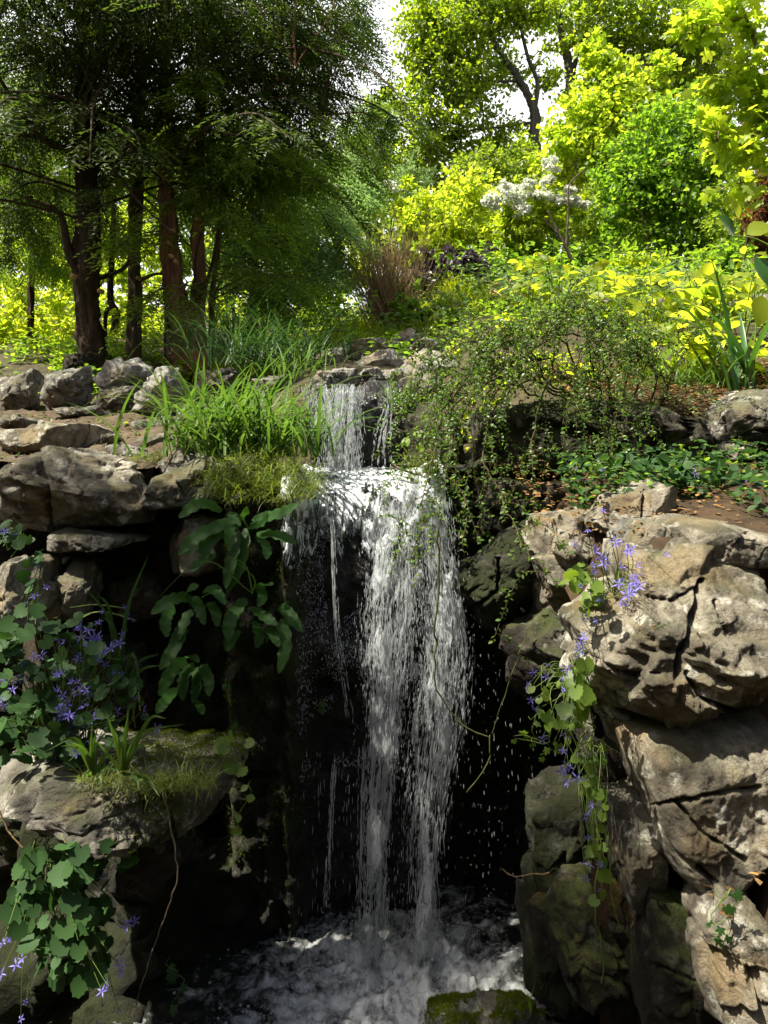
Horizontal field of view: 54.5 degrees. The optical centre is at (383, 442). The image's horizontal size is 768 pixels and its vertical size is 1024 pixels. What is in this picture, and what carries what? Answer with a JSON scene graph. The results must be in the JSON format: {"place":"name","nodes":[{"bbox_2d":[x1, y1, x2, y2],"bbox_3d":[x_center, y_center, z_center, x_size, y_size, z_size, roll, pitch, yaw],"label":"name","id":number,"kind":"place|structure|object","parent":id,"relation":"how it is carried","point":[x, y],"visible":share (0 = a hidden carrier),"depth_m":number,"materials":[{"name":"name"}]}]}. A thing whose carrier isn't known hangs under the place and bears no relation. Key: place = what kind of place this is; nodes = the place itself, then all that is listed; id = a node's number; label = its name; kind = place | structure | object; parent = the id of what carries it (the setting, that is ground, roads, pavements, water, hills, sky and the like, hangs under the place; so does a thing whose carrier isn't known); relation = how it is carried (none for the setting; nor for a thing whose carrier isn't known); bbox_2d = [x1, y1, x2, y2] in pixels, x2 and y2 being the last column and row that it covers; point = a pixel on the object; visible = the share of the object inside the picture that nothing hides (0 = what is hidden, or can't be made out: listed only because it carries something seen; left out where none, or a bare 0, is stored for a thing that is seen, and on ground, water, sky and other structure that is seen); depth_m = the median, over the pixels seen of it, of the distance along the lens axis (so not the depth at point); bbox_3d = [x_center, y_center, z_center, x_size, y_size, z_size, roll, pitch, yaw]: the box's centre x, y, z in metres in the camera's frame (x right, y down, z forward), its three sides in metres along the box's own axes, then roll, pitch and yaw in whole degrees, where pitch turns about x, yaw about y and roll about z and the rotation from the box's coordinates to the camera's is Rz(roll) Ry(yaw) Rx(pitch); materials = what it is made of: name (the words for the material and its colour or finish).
{"place":"outdoors","nodes":[
{"label":"outdoors","id":0,"kind":"place"},
{"bbox_2d":[0,393,253,468],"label":"path","id":1,"kind":"structure","parent":0,"point":[98,445],"depth_m":4.17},
{"bbox_2d":[0,421,113,454],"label":"step stone","id":2,"kind":"object","parent":1,"relation":"on","point":[36,438],"visible":0.69,"depth_m":3.76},
{"bbox_2d":[90,385,142,411],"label":"boulder","id":3,"kind":"object","parent":1,"relation":"on","point":[112,403],"visible":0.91,"depth_m":4.91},
{"bbox_2d":[93,357,153,389],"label":"boulder","id":4,"kind":"object","parent":3,"relation":"on","point":[105,377],"visible":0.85,"depth_m":5.03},
{"bbox_2d":[95,873,599,1023],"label":"pool water","id":5,"kind":"structure","parent":0,"point":[246,976],"depth_m":2.38,"materials":[{"name":"white liquid"}]},
{"bbox_2d":[423,986,546,1023],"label":"boulder","id":6,"kind":"object","parent":5,"relation":"in","point":[477,1005],"visible":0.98,"depth_m":2.12,"materials":[{"name":"green stone"}]},
{"bbox_2d":[514,848,586,1020],"bbox_3d":[0.496,1.466,2.207,0.190,0.375,0.367,0,0,0],"label":"boulder","id":7,"kind":"object","parent":5,"relation":"on","point":[551,991],"visible":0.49,"depth_m":2.08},
{"bbox_2d":[191,270,510,385],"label":"grass","id":8,"kind":"structure","parent":0,"point":[449,289],"depth_m":6.35,"materials":[{"name":"green plant"}]},
{"bbox_2d":[280,457,445,567],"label":"stream water","id":9,"kind":"structure","parent":0,"point":[355,496],"depth_m":2.68,"materials":[{"name":"white liquid"}]},
{"bbox_2d":[0,428,767,951],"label":"rock face","id":10,"kind":"object","parent":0,"point":[276,868],"visible":0.23,"depth_m":2.70},
{"bbox_2d":[22,616,159,729],"bbox_3d":[-1.076,0.861,2.713,0.520,0.454,0.383,0,0,0],"label":"boulder","id":11,"kind":"object","parent":10,"relation":"on","point":[149,697],"visible":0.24,"depth_m":2.63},
{"bbox_2d":[0,553,71,635],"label":"boulder","id":12,"kind":"object","parent":11,"relation":"on","point":[12,592],"visible":0.59,"depth_m":2.41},
{"bbox_2d":[55,556,103,618],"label":"boulder","id":13,"kind":"object","parent":12,"relation":"on","point":[87,573],"visible":0.96,"depth_m":2.48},
{"bbox_2d":[47,525,152,552],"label":"boulder","id":14,"kind":"object","parent":10,"relation":"on","point":[68,538],"visible":0.94,"depth_m":2.49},
{"bbox_2d":[0,445,157,531],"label":"boulder","id":15,"kind":"object","parent":14,"relation":"on","point":[49,488],"visible":0.92,"depth_m":2.54,"materials":[{"name":"stone"}]},
{"bbox_2d":[104,571,167,622],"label":"boulder","id":16,"kind":"object","parent":10,"relation":"on","point":[149,589],"visible":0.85,"depth_m":2.64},
{"bbox_2d":[155,654,214,714],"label":"hart tongue fern","id":17,"kind":"object","parent":10,"relation":"attached to","point":[203,672],"visible":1,"depth_m":2.33,"materials":[{"name":"green plant"}]},
{"bbox_2d":[151,583,225,669],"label":"hart tongue fern","id":18,"kind":"object","parent":10,"relation":"attached to","point":[165,603],"visible":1,"depth_m":2.29,"materials":[{"name":"green plant"}]},
{"bbox_2d":[141,454,237,509],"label":"boulder","id":19,"kind":"object","parent":10,"relation":"on","point":[169,490],"visible":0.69,"depth_m":2.60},
{"bbox_2d":[155,446,206,474],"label":"boulder","id":20,"kind":"object","parent":19,"relation":"on","point":[177,459],"visible":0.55,"depth_m":2.80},
{"bbox_2d":[131,383,308,455],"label":"sedge clump","id":21,"kind":"object","parent":20,"relation":"on","point":[212,439],"visible":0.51,"depth_m":2.77,"materials":[{"name":"green plant"}]},
{"bbox_2d":[169,510,225,576],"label":"boulder","id":22,"kind":"object","parent":10,"relation":"on","point":[183,530],"visible":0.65,"depth_m":2.64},
{"bbox_2d":[67,343,393,456],"bbox_3d":[-0.518,-0.157,2.830,1.256,0.459,0.906,0,0,-32],"label":"sedge clump","id":23,"kind":"object","parent":10,"relation":"on","point":[238,418],"visible":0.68,"depth_m":2.75,"materials":[{"name":"green plant"}]},
{"bbox_2d":[178,497,297,591],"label":"hart tongue fern","id":24,"kind":"object","parent":10,"relation":"attached to","point":[204,539],"visible":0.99,"depth_m":2.33,"materials":[{"name":"green plant"}]},
{"bbox_2d":[222,582,302,672],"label":"hart tongue fern","id":25,"kind":"object","parent":10,"relation":"attached to","point":[281,639],"visible":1,"depth_m":2.30,"materials":[{"name":"green plant"}]},
{"bbox_2d":[186,434,343,508],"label":"grass","id":26,"kind":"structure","parent":10,"relation":"on","point":[270,474],"depth_m":2.55,"materials":[{"name":"green plant"}]},
{"bbox_2d":[205,386,348,457],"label":"sedge clump","id":27,"kind":"object","parent":26,"relation":"on","point":[267,440],"visible":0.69,"depth_m":2.72,"materials":[{"name":"green plant"}]},
{"bbox_2d":[217,476,324,864],"bbox_3d":[-0.428,0.775,2.785,0.414,1.295,0.908,0,0,0],"label":"moss","id":28,"kind":"object","parent":10,"relation":"attached to","point":[240,700],"visible":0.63,"depth_m":2.51,"materials":[{"name":"green plant"}]},
{"bbox_2d":[294,497,385,781],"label":"water beads","id":29,"kind":"object","parent":10,"relation":"attached to","point":[354,507],"visible":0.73,"depth_m":2.62,"materials":[{"name":"white"}]},
{"bbox_2d":[324,524,364,933],"bbox_3d":[-0.132,0.962,2.477,0.144,1.392,0.218,0,0,0],"label":"trickle","id":30,"kind":"object","parent":10,"relation":"attached to","point":[333,554],"visible":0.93,"depth_m":2.48,"materials":[{"name":"white liquid"}]},
{"bbox_2d":[442,519,533,629],"bbox_3d":[0.356,0.451,2.602,0.328,0.355,0.459,0,0,0],"label":"boulder","id":31,"kind":"object","parent":10,"relation":"on","point":[493,568],"visible":0.79,"depth_m":2.45,"materials":[{"name":"stone"}]},
{"bbox_2d":[477,476,545,540],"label":"boulder","id":32,"kind":"object","parent":10,"relation":"on","point":[495,525],"visible":0.51,"depth_m":2.83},
{"bbox_2d":[499,606,570,705],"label":"boulder","id":33,"kind":"object","parent":10,"relation":"on","point":[545,636],"visible":0.47,"depth_m":2.34,"materials":[{"name":"stone"}]},
{"bbox_2d":[521,506,594,612],"bbox_3d":[0.664,0.407,2.530,0.404,0.387,0.502,0,0,0],"label":"boulder","id":34,"kind":"object","parent":33,"relation":"on","point":[541,541],"visible":0.43,"depth_m":2.38,"materials":[{"name":"stone"}]},
{"bbox_2d":[705,389,767,442],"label":"boulder","id":35,"kind":"object","parent":10,"relation":"on","point":[745,410],"visible":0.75,"depth_m":2.96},
{"bbox_2d":[0,266,767,634],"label":"ground","id":36,"kind":"structure","parent":0,"point":[8,368],"depth_m":4.16,"materials":[{"name":"soil"}]},
{"bbox_2d":[0,368,44,410],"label":"boulder","id":37,"kind":"object","parent":36,"relation":"on","point":[19,391],"visible":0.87,"depth_m":5.13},
{"bbox_2d":[0,251,125,346],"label":"golden shrub","id":38,"kind":"object","parent":36,"relation":"on","point":[8,325],"visible":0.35,"depth_m":8.27,"materials":[{"name":"plant"}]},
{"bbox_2d":[0,42,127,348],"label":"cypress tree","id":39,"kind":"object","parent":36,"relation":"on","point":[31,278],"visible":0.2,"depth_m":7.56,"materials":[{"name":"green plant"}]},
{"bbox_2d":[39,366,93,410],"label":"boulder","id":40,"kind":"object","parent":36,"relation":"on","point":[72,386],"visible":0.89,"depth_m":5.05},
{"bbox_2d":[0,904,171,1023],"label":"boulder","id":41,"kind":"object","parent":36,"relation":"on","point":[45,1004],"visible":0.41,"depth_m":2.24,"materials":[{"name":"stone"}]},
{"bbox_2d":[0,327,200,397],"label":"undergrowth","id":42,"kind":"object","parent":36,"relation":"on","point":[61,345],"visible":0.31,"depth_m":6.61,"materials":[{"name":"green plant"}]},
{"bbox_2d":[0,725,248,859],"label":"ledge rock","id":43,"kind":"object","parent":36,"relation":"on","point":[42,797],"visible":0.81,"depth_m":1.99,"materials":[{"name":"grey stone"}]},
{"bbox_2d":[0,836,138,1023],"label":"bellflower plant","id":44,"kind":"object","parent":43,"relation":"on","point":[75,934],"visible":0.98,"depth_m":1.91,"materials":[{"name":"green plant"}]},
{"bbox_2d":[0,602,160,769],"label":"bellflower plant","id":45,"kind":"object","parent":43,"relation":"on","point":[34,705],"visible":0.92,"depth_m":2.06,"materials":[{"name":"green plant"}]},
{"bbox_2d":[81,554,159,711],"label":"grass tuft","id":46,"kind":"object","parent":43,"relation":"on","point":[118,653],"visible":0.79,"depth_m":2.09,"materials":[{"name":"green plant"}]},
{"bbox_2d":[63,753,230,815],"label":"grass","id":47,"kind":"structure","parent":43,"relation":"on","point":[171,776],"depth_m":1.94,"materials":[{"name":"green plant"}]},
{"bbox_2d":[17,822,256,973],"bbox_3d":[-0.882,1.732,2.688,0.926,0.796,0.559,0,0,27],"label":"boulder","id":48,"kind":"object","parent":36,"relation":"on","point":[209,909],"visible":0.23,"depth_m":2.49,"materials":[{"name":"stone"}]},
{"bbox_2d":[115,827,196,900],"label":"boulder","id":49,"kind":"object","parent":48,"relation":"on","point":[150,873],"visible":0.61,"depth_m":2.22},
{"bbox_2d":[129,366,183,415],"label":"boulder","id":50,"kind":"object","parent":36,"relation":"on","point":[172,381],"visible":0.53,"depth_m":4.57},
{"bbox_2d":[0,0,330,377],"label":"conifer tree","id":51,"kind":"object","parent":36,"relation":"on","point":[89,330],"visible":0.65,"depth_m":5.76,"materials":[{"name":"green plant"}]},
{"bbox_2d":[0,0,335,360],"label":"conifer tree","id":52,"kind":"object","parent":36,"relation":"on","point":[133,331],"visible":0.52,"depth_m":5.41,"materials":[{"name":"green plant"}]},
{"bbox_2d":[0,283,360,370],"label":"undergrowth","id":53,"kind":"object","parent":36,"relation":"on","point":[112,311],"visible":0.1,"depth_m":7.34,"materials":[{"name":"green plant"}]},
{"bbox_2d":[47,65,355,360],"bbox_3d":[-1.159,-1.785,5.945,1.623,2.224,2.568,0,0,44],"label":"cypress tree","id":54,"kind":"object","parent":36,"relation":"on","point":[229,177],"visible":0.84,"depth_m":5.85,"materials":[{"name":"green plant"}]},
{"bbox_2d":[112,277,355,356],"bbox_3d":[-0.981,-0.841,4.995,1.640,0.496,1.192,0,0,0],"label":"sedge clump","id":55,"kind":"object","parent":36,"relation":"on","point":[233,320],"visible":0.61,"depth_m":4.92,"materials":[{"name":"green plant"}]},
{"bbox_2d":[0,0,483,377],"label":"conifer tree","id":56,"kind":"object","parent":36,"relation":"on","point":[304,49],"visible":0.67,"depth_m":5.91,"materials":[{"name":"green plant"}]},
{"bbox_2d":[126,298,380,370],"bbox_3d":[-0.705,-0.667,4.375,1.442,0.450,1.231,0,0,0],"label":"sedge clump","id":57,"kind":"object","parent":36,"relation":"on","point":[238,344],"visible":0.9,"depth_m":4.33,"materials":[{"name":"green plant"}]},
{"bbox_2d":[142,135,400,353],"bbox_3d":[-0.973,-1.981,8.006,2.499,2.509,3.115,0,0,36],"label":"cypress tree","id":58,"kind":"object","parent":36,"relation":"on","point":[335,270],"visible":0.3,"depth_m":7.45,"materials":[{"name":"green plant"}]},
{"bbox_2d":[298,383,392,477],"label":"cascade","id":59,"kind":"object","parent":36,"relation":"on","point":[340,456],"visible":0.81,"depth_m":3.14,"materials":[{"name":"white liquid"}]},
{"bbox_2d":[304,88,410,328],"bbox_3d":[-0.423,-2.873,9.146,1.669,3.065,1.423,0,0,0],"label":"cypress tree","id":60,"kind":"object","parent":36,"relation":"on","point":[370,171],"visible":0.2,"depth_m":9.06,"materials":[{"name":"green plant"}]},
{"bbox_2d":[354,377,407,472],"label":"wet boulder","id":61,"kind":"object","parent":36,"relation":"on","point":[369,447],"visible":0.47,"depth_m":3.30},
{"bbox_2d":[0,112,767,307],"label":"woods","id":62,"kind":"object","parent":36,"relation":"on","point":[150,270],"visible":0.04,"depth_m":32.91,"materials":[{"name":"green plant"}]},
{"bbox_2d":[333,202,450,329],"bbox_3d":[0.075,-1.758,7.545,1.300,1.254,1.197,0,0,0],"label":"broom shrub","id":63,"kind":"object","parent":36,"relation":"on","point":[385,286],"visible":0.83,"depth_m":7.48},
{"bbox_2d":[401,398,467,468],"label":"boulder","id":64,"kind":"object","parent":36,"relation":"on","point":[411,417],"visible":0.25,"depth_m":3.26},
{"bbox_2d":[409,239,499,303],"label":"purple shrub","id":65,"kind":"object","parent":36,"relation":"on","point":[464,260],"visible":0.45,"depth_m":8.23,"materials":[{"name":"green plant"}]},
{"bbox_2d":[392,159,525,272],"bbox_3d":[1.006,-2.971,9.901,1.802,1.740,1.283,0,0,0],"label":"golden shrub","id":66,"kind":"object","parent":36,"relation":"on","point":[463,200],"visible":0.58,"depth_m":9.78,"materials":[{"name":"plant"}]},
{"bbox_2d":[365,0,578,230],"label":"oak tree","id":67,"kind":"object","parent":36,"relation":"on","point":[448,37],"visible":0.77,"depth_m":15.84,"materials":[{"name":"green plant"}]},
{"bbox_2d":[291,236,767,358],"bbox_3d":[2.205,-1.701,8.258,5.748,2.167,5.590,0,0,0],"label":"undergrowth","id":68,"kind":"object","parent":36,"relation":"on","point":[487,278],"visible":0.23,"depth_m":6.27,"materials":[{"name":"green plant"}]},
{"bbox_2d":[441,123,631,260],"bbox_3d":[2.430,-4.232,12.588,2.291,3.229,4.390,0,0,-10],"label":"green bush","id":69,"kind":"object","parent":36,"relation":"on","point":[519,150],"visible":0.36,"depth_m":13.31,"materials":[{"name":"green plant"}]},
{"bbox_2d":[480,155,596,274],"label":"viburnum bush","id":70,"kind":"object","parent":36,"relation":"on","point":[549,198],"visible":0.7,"depth_m":8.78,"materials":[{"name":"white plant"}]},
{"bbox_2d":[485,225,615,286],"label":"green bush","id":71,"kind":"object","parent":36,"relation":"on","point":[585,258],"visible":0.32,"depth_m":8.72,"materials":[{"name":"green plant"}]},
{"bbox_2d":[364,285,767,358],"bbox_3d":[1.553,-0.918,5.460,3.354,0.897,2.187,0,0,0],"label":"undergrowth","id":72,"kind":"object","parent":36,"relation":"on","point":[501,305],"visible":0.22,"depth_m":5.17,"materials":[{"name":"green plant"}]},
{"bbox_2d":[470,399,707,474],"bbox_3d":[0.858,-0.016,3.190,0.994,0.324,0.658,0,0,0],"label":"boulder","id":73,"kind":"object","parent":36,"relation":"on","point":[671,423],"visible":0.44,"depth_m":2.92,"materials":[{"name":"stone"}]},
{"bbox_2d":[521,27,684,251],"bbox_3d":[3.696,-4.553,12.491,2.385,4.728,2.127,0,0,40],"label":"maple tree","id":74,"kind":"object","parent":36,"relation":"on","point":[603,107],"visible":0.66,"depth_m":12.28,"materials":[{"name":"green plant"}]},
{"bbox_2d":[527,0,767,255],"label":"oak tree","id":75,"kind":"object","parent":36,"relation":"on","point":[633,34],"visible":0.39,"depth_m":17.26,"materials":[{"name":"green plant"}]},
{"bbox_2d":[541,358,767,415],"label":"leaf litter","id":76,"kind":"object","parent":36,"relation":"on","point":[710,386],"visible":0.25,"depth_m":3.35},
{"bbox_2d":[590,273,729,338],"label":"leafy plant","id":77,"kind":"object","parent":36,"relation":"on","point":[636,308],"visible":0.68,"depth_m":4.24,"materials":[{"name":"yellow plant"}]},
{"bbox_2d":[579,69,766,280],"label":"hazel bush","id":78,"kind":"object","parent":36,"relation":"on","point":[662,181],"visible":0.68,"depth_m":8.85,"materials":[{"name":"green plant"}]},
{"bbox_2d":[639,266,751,335],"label":"leafy plant","id":79,"kind":"object","parent":36,"relation":"on","point":[691,293],"visible":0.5,"depth_m":4.11,"materials":[{"name":"yellow plant"}]},
{"bbox_2d":[646,320,755,383],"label":"leafy plant","id":80,"kind":"object","parent":36,"relation":"on","point":[697,350],"visible":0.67,"depth_m":3.50,"materials":[{"name":"yellow plant"}]},
{"bbox_2d":[654,259,767,390],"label":"strap leaf plant","id":81,"kind":"object","parent":36,"relation":"on","point":[735,347],"visible":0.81,"depth_m":3.34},
{"bbox_2d":[659,0,767,210],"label":"maple tree","id":82,"kind":"object","parent":36,"relation":"on","point":[746,83],"visible":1,"depth_m":4.28,"materials":[{"name":"yellow plant"}]},
{"bbox_2d":[674,869,767,1023],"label":"soil bank","id":83,"kind":"structure","parent":36,"relation":"on","point":[757,893],"depth_m":1.70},
{"bbox_2d":[607,868,716,1023],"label":"boulder","id":84,"kind":"object","parent":83,"relation":"on","point":[665,988],"visible":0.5,"depth_m":1.72,"materials":[{"name":"stone"}]},
{"bbox_2d":[600,778,668,915],"bbox_3d":[0.641,1.001,1.896,0.169,0.277,0.319,0,0,0],"label":"boulder","id":85,"kind":"object","parent":84,"relation":"on","point":[639,863],"visible":0.77,"depth_m":1.78,"materials":[{"name":"stone"}]},
{"bbox_2d":[680,878,767,1023],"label":"boulder","id":86,"kind":"object","parent":83,"relation":"on","point":[732,979],"visible":0.81,"depth_m":1.57,"materials":[{"name":"stone"}]},
{"bbox_2d":[599,707,767,893],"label":"boulder","id":87,"kind":"object","parent":86,"relation":"on","point":[702,788],"visible":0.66,"depth_m":1.69,"materials":[{"name":"stone"}]},
{"bbox_2d":[557,536,767,729],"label":"boulder","id":88,"kind":"object","parent":87,"relation":"on","point":[701,657],"visible":0.77,"depth_m":1.79,"materials":[{"name":"stone"}]},
{"bbox_2d":[523,661,595,775],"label":"bellflower plant","id":89,"kind":"object","parent":88,"relation":"on","point":[550,720],"visible":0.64,"depth_m":1.91,"materials":[{"name":"green plant"}]},
{"bbox_2d":[556,631,596,723],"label":"bellflower plant","id":90,"kind":"object","parent":88,"relation":"on","point":[581,694],"visible":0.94,"depth_m":1.74,"materials":[{"name":"green plant"}]},
{"bbox_2d":[558,508,670,623],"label":"bellflower plant","id":91,"kind":"object","parent":88,"relation":"on","point":[597,593],"visible":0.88,"depth_m":1.82,"materials":[{"name":"purple plant"}]},
{"bbox_2d":[640,513,767,568],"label":"boulder","id":92,"kind":"object","parent":88,"relation":"on","point":[740,547],"visible":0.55,"depth_m":1.92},
{"bbox_2d":[685,263,767,339],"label":"leafy plant","id":93,"kind":"object","parent":36,"relation":"on","point":[706,270],"visible":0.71,"depth_m":4.02,"materials":[{"name":"yellow plant"}]},
{"bbox_2d":[687,165,767,283],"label":"green bush","id":94,"kind":"object","parent":36,"relation":"on","point":[725,234],"visible":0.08,"depth_m":7.93,"materials":[{"name":"green plant"}]},
{"bbox_2d":[0,0,767,308],"label":"sky","id":95,"kind":"structure","parent":0,"point":[518,103],"materials":[{"name":"white"}]},
{"bbox_2d":[344,484,475,972],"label":"waterfall","id":96,"kind":"structure","parent":0,"point":[384,732],"depth_m":2.43,"materials":[{"name":"white liquid"}]},
{"bbox_2d":[554,459,767,1023],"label":"terrace soil","id":97,"kind":"structure","parent":0,"point":[708,509],"depth_m":2.23,"materials":[{"name":"soil"}]},
{"bbox_2d":[362,272,762,663],"bbox_3d":[0.649,-0.010,2.846,1.587,1.382,0.909,0,0,-36],"label":"cotoneaster bush","id":98,"kind":"object","parent":97,"relation":"on","point":[485,360],"visible":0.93,"depth_m":2.87,"materials":[{"name":"green plant"}]},
{"bbox_2d":[525,861,637,1022],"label":"boulder","id":99,"kind":"object","parent":97,"relation":"on","point":[561,912],"visible":0.62,"depth_m":1.97,"materials":[{"name":"stone"}]},
{"bbox_2d":[524,765,591,893],"bbox_3d":[0.559,1.204,2.287,0.254,0.362,0.338,0,0,0],"label":"boulder","id":100,"kind":"object","parent":99,"relation":"on","point":[552,826],"visible":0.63,"depth_m":2.19,"materials":[{"name":"stone"}]},
{"bbox_2d":[555,717,612,906],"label":"bellflower plant","id":101,"kind":"object","parent":97,"relation":"on","point":[590,783],"visible":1,"depth_m":1.80,"materials":[{"name":"green plant"}]},
{"bbox_2d":[583,479,677,533],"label":"boulder","id":102,"kind":"object","parent":97,"relation":"on","point":[659,497],"visible":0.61,"depth_m":2.26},
{"bbox_2d":[606,514,665,545],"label":"boulder","id":103,"kind":"object","parent":97,"relation":"on","point":[626,527],"visible":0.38,"depth_m":2.08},
{"bbox_2d":[545,438,767,512],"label":"undergrowth","id":104,"kind":"object","parent":97,"relation":"on","point":[687,463],"visible":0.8,"depth_m":2.56,"materials":[{"name":"green plant"}]},
{"bbox_2d":[626,453,767,498],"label":"ground cover plant","id":105,"kind":"object","parent":97,"relation":"on","point":[686,476],"visible":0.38,"depth_m":2.51,"materials":[{"name":"green plant"}]},
{"bbox_2d":[715,200,767,326],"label":"arching plant","id":106,"kind":"object","parent":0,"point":[759,305],"visible":1,"depth_m":2.57,"materials":[{"name":"green plant"}]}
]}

